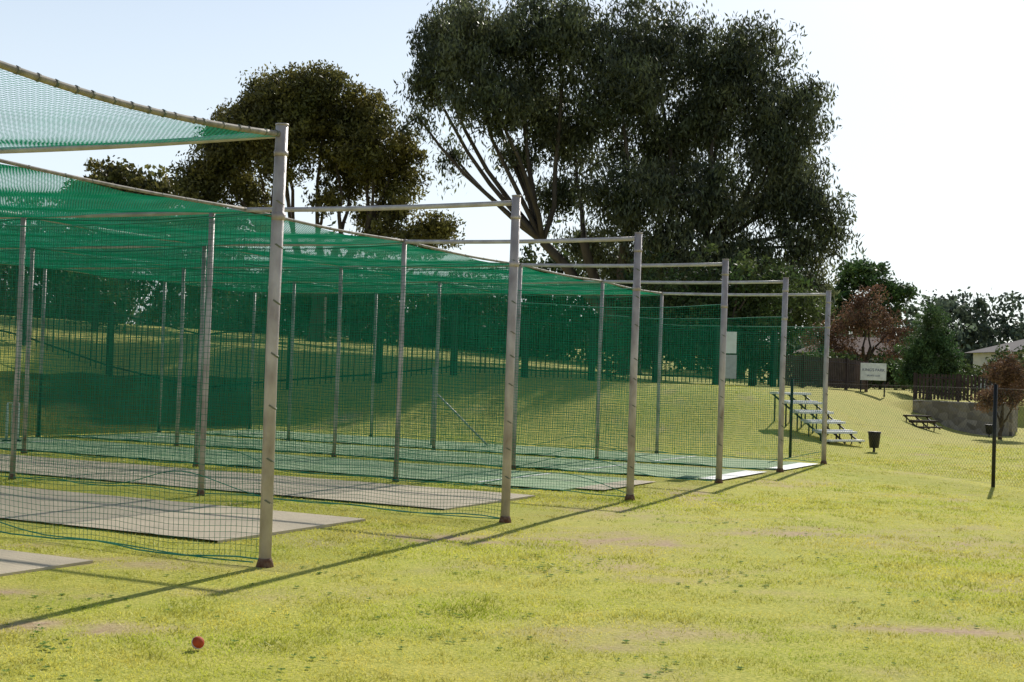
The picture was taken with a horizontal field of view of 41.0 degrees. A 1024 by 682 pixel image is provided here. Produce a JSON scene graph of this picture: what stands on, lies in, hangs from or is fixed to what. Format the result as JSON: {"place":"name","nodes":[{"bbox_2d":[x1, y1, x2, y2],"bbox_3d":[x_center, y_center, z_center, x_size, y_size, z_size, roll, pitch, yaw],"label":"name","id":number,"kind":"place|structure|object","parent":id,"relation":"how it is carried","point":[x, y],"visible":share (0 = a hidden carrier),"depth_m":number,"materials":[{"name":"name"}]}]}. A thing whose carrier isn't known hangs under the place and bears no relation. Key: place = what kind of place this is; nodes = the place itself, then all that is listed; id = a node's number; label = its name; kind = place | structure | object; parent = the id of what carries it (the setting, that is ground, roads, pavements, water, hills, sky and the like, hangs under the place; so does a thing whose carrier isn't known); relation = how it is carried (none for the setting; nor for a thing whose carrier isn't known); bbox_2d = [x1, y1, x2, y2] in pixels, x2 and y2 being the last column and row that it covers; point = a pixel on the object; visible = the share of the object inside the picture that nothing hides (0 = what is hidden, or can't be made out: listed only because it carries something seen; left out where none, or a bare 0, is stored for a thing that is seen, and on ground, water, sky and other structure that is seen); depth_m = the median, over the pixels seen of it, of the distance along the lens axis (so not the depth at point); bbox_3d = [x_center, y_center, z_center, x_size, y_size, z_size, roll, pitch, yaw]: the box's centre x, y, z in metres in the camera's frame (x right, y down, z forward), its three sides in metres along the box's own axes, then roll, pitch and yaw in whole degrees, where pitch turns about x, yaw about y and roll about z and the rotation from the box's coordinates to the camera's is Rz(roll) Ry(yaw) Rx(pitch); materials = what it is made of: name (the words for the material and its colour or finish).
{"place":"outdoors","nodes":[
{"label":"outdoors","id":0,"kind":"place"},
{"bbox_2d":[0,315,1023,681],"bbox_3d":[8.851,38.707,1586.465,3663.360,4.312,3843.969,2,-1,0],"label":"ground","id":1,"kind":"structure","parent":0,"point":[640,639],"depth_m":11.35,"materials":[{"name":"green plant"}]},
{"bbox_2d":[0,549,92,576],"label":"concrete pitch","id":2,"kind":"object","parent":1,"relation":"on","point":[14,562],"visible":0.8,"depth_m":10.70,"materials":[{"name":"grey concrete"}]},
{"bbox_2d":[50,155,179,320],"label":"tall tree","id":3,"kind":"object","parent":1,"relation":"on","point":[118,173],"visible":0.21,"depth_m":77.18,"materials":[{"name":"green plant"}]},
{"bbox_2d":[0,485,365,542],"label":"concrete pitch","id":4,"kind":"object","parent":1,"relation":"on","point":[285,522],"visible":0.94,"depth_m":14.28,"materials":[{"name":"grey concrete"}]},
{"bbox_2d":[191,636,203,648],"bbox_3d":[-1.771,1.701,7.729,0.071,0.072,0.072,1,-2,21],"label":"cricket ball","id":5,"kind":"object","parent":1,"relation":"on","point":[197,642],"visible":1,"depth_m":7.70,"materials":[{"name":"red leather"}]},
{"bbox_2d":[0,454,534,509],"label":"concrete pitch","id":6,"kind":"object","parent":1,"relation":"on","point":[468,497],"visible":0.79,"depth_m":18.47,"materials":[{"name":"grey concrete"}]},
{"bbox_2d":[162,59,465,341],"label":"broadleaf tree","id":7,"kind":"object","parent":1,"relation":"on","point":[316,108],"visible":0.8,"depth_m":67.63,"materials":[{"name":"green plant"}]},
{"bbox_2d":[0,437,636,489],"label":"artificial turf pitch","id":8,"kind":"object","parent":1,"relation":"on","point":[564,478],"visible":0.6,"depth_m":22.41,"materials":[{"name":"green plastic"}]},
{"bbox_2d":[5,402,20,440],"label":"cricket stumps","id":9,"kind":"object","parent":8,"relation":"on","point":[6,425],"visible":0.34,"depth_m":25.94,"materials":[{"name":"white paint"}]},
{"bbox_2d":[0,275,777,388],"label":"palisade fence","id":10,"kind":"object","parent":1,"relation":"on","point":[773,352],"visible":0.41,"depth_m":43.76,"materials":[{"name":"metal"}]},
{"bbox_2d":[0,197,779,376],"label":"tree belt","id":11,"kind":"object","parent":1,"relation":"on","point":[528,251],"visible":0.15,"depth_m":80.35,"materials":[{"name":"green plant"}]},
{"bbox_2d":[69,433,744,479],"bbox_3d":[-2.504,2.184,26.674,13.700,0.068,2.900,1,-2,26],"label":"artificial turf pitch","id":12,"kind":"object","parent":1,"relation":"on","point":[605,468],"visible":0.41,"depth_m":25.76,"materials":[{"name":"green plastic"}]},
{"bbox_2d":[0,60,830,567],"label":"cricket practice net","id":13,"kind":"object","parent":1,"relation":"on","point":[84,402],"visible":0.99,"depth_m":19.59,"materials":[{"name":"fabric"}]},
{"bbox_2d":[725,332,736,378],"bbox_3d":[4.029,0.261,25.502,0.312,0.870,0.012,1,-2,26],"label":"notice board","id":14,"kind":"object","parent":13,"relation":"attached to","point":[731,360],"visible":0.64,"depth_m":25.47,"materials":[{"name":"white paint"}]},
{"bbox_2d":[0,239,836,385],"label":"bank shrubs","id":15,"kind":"object","parent":1,"relation":"on","point":[771,307],"visible":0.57,"depth_m":49.21,"materials":[{"name":"green plant"}]},
{"bbox_2d":[1,287,972,362],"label":"background tree line","id":16,"kind":"object","parent":1,"relation":"on","point":[800,346],"depth_m":155.58,"materials":[{"name":"green plant"}]},
{"bbox_2d":[186,429,800,468],"bbox_3d":[-0.901,2.318,29.839,13.800,0.068,2.900,1,-2,26],"label":"artificial turf pitch","id":17,"kind":"object","parent":1,"relation":"on","point":[752,464],"visible":0.43,"depth_m":28.86,"materials":[{"name":"green plastic"}]},
{"bbox_2d":[2,513,1023,681],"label":"lawn weeds","id":18,"kind":"object","parent":1,"relation":"on","point":[311,657],"visible":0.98,"depth_m":9.07,"materials":[{"name":"green plant"}]},
{"bbox_2d":[577,480,655,489],"bbox_3d":[1.579,2.146,20.502,0.440,0.001,2.200,1,-2,26],"label":"concrete apron","id":19,"kind":"object","parent":1,"relation":"on","point":[623,484],"visible":0.8,"depth_m":20.41,"materials":[{"name":"grey concrete"}]},
{"bbox_2d":[392,0,866,373],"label":"eucalyptus tree","id":20,"kind":"object","parent":1,"relation":"on","point":[464,43],"visible":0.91,"depth_m":64.42,"materials":[{"name":"green plant"}]},
{"bbox_2d":[704,470,763,479],"bbox_3d":[3.831,2.300,23.571,0.390,0.001,2.700,1,-2,26],"label":"concrete apron","id":21,"kind":"object","parent":1,"relation":"on","point":[735,474],"visible":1,"depth_m":23.69,"materials":[{"name":"white paint"}]},
{"bbox_2d":[767,463,815,469],"bbox_3d":[5.479,2.435,26.714,0.390,0.001,2.600,1,-2,26],"label":"concrete apron","id":22,"kind":"object","parent":1,"relation":"on","point":[791,466],"visible":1,"depth_m":26.86,"materials":[{"name":"white paint"}]},
{"bbox_2d":[770,392,864,443],"bbox_3d":[7.888,2.082,35.518,1.300,1.451,2.115,3,-2,-36],"label":"bleacher seating","id":23,"kind":"object","parent":1,"relation":"on","point":[819,431],"visible":0.64,"depth_m":35.38,"materials":[{"name":"white paint"}]},
{"bbox_2d":[778,354,868,391],"bbox_3d":[11.761,1.308,51.493,0.100,1.466,6.760,1,-2,41],"label":"timber slat fence","id":24,"kind":"object","parent":1,"relation":"on","point":[846,367],"visible":0.7,"depth_m":51.67,"materials":[{"name":"brown wood"}]},
{"bbox_2d":[794,284,917,385],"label":"autumn tree","id":25,"kind":"object","parent":1,"relation":"on","point":[863,320],"visible":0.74,"depth_m":77.80,"materials":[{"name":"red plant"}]},
{"bbox_2d":[793,353,925,387],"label":"walls","id":26,"kind":"structure","parent":1,"relation":"on","point":[887,384],"depth_m":84.41,"materials":[{"name":"brick"}]},
{"bbox_2d":[811,251,920,336],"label":"tree","id":27,"kind":"object","parent":1,"relation":"on","point":[855,274],"visible":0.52,"depth_m":109.25,"materials":[{"name":"green plant"}]},
{"bbox_2d":[860,362,886,396],"bbox_3d":[13.956,1.497,53.018,1.000,1.316,0.107,2,-1,0],"label":"park sign","id":28,"kind":"object","parent":1,"relation":"on","point":[872,371],"visible":1,"depth_m":52.98,"materials":[{"name":"white paint"}]},
{"bbox_2d":[867,431,880,451],"bbox_3d":[8.917,2.530,33.756,0.336,0.600,0.345,2,-1,0],"label":"litter bin","id":29,"kind":"object","parent":1,"relation":"on","point":[872,434],"visible":0.9,"depth_m":33.65,"materials":[{"name":"black plastic"}]},
{"bbox_2d":[742,344,1023,400],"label":"garden shrubs","id":30,"kind":"object","parent":1,"relation":"on","point":[972,371],"visible":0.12,"depth_m":71.51,"materials":[{"name":"green plant"}]},
{"bbox_2d":[789,379,1023,487],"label":"chain link fence","id":31,"kind":"object","parent":1,"relation":"on","point":[993,436],"visible":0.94,"depth_m":25.16,"materials":[{"name":"black metal"}]},
{"bbox_2d":[904,415,942,430],"bbox_3d":[13.987,2.893,46.703,1.000,0.719,0.865,3,-2,-23],"label":"picnic table","id":32,"kind":"object","parent":1,"relation":"on","point":[925,421],"visible":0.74,"depth_m":46.65,"materials":[{"name":"wood"}]},
{"bbox_2d":[887,295,968,399],"bbox_3d":[18.299,0.429,60.071,3.227,4.868,2.836,3,-2,-34],"label":"cypress tree","id":33,"kind":"object","parent":1,"relation":"on","point":[920,356],"visible":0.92,"depth_m":59.65,"materials":[{"name":"green plant"}]},
{"bbox_2d":[844,286,1023,365],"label":"distant trees","id":34,"kind":"object","parent":1,"relation":"on","point":[976,331],"visible":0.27,"depth_m":129.62,"materials":[{"name":"green plant"}]},
{"bbox_2d":[913,373,998,401],"bbox_3d":[17.723,2.517,54.470,3.453,2.418,0.100,2,-1,17],"label":"timber slat fence","id":35,"kind":"object","parent":1,"relation":"on","point":[958,379],"visible":0.62,"depth_m":54.59,"materials":[{"name":"brown wood"}]},
{"bbox_2d":[912,400,1017,435],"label":"stone retaining wall","id":36,"kind":"structure","parent":1,"relation":"on","point":[941,416],"depth_m":50.29,"materials":[{"name":"grey stone"}]},
{"bbox_2d":[985,424,992,436],"bbox_3d":[16.898,3.224,48.550,0.314,0.520,0.322,2,-1,0],"label":"litter bin","id":37,"kind":"object","parent":1,"relation":"on","point":[990,427],"visible":0.69,"depth_m":48.45,"materials":[{"name":"black plastic"}]},
{"bbox_2d":[971,350,1023,439],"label":"autumn shrub","id":38,"kind":"object","parent":1,"relation":"on","point":[1010,374],"visible":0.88,"depth_m":46.28,"materials":[{"name":"brown plant"}]},
{"bbox_2d":[973,352,1023,388],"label":"walls","id":39,"kind":"structure","parent":1,"relation":"on","point":[979,359],"depth_m":94.01,"materials":[{"name":"paint"}]},
{"bbox_2d":[965,339,1023,352],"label":"roof","id":40,"kind":"structure","parent":39,"relation":"on","point":[1013,345],"depth_m":92.43,"materials":[{"name":"grey tile"}]},
{"bbox_2d":[0,0,1023,342],"label":"sky","id":41,"kind":"structure","parent":0,"point":[929,102],"materials":[{"name":"white"}]},
{"bbox_2d":[793,337,937,354],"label":"roof","id":42,"kind":"structure","parent":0,"point":[866,345],"depth_m":86.34,"materials":[{"name":"tile"}]}
]}

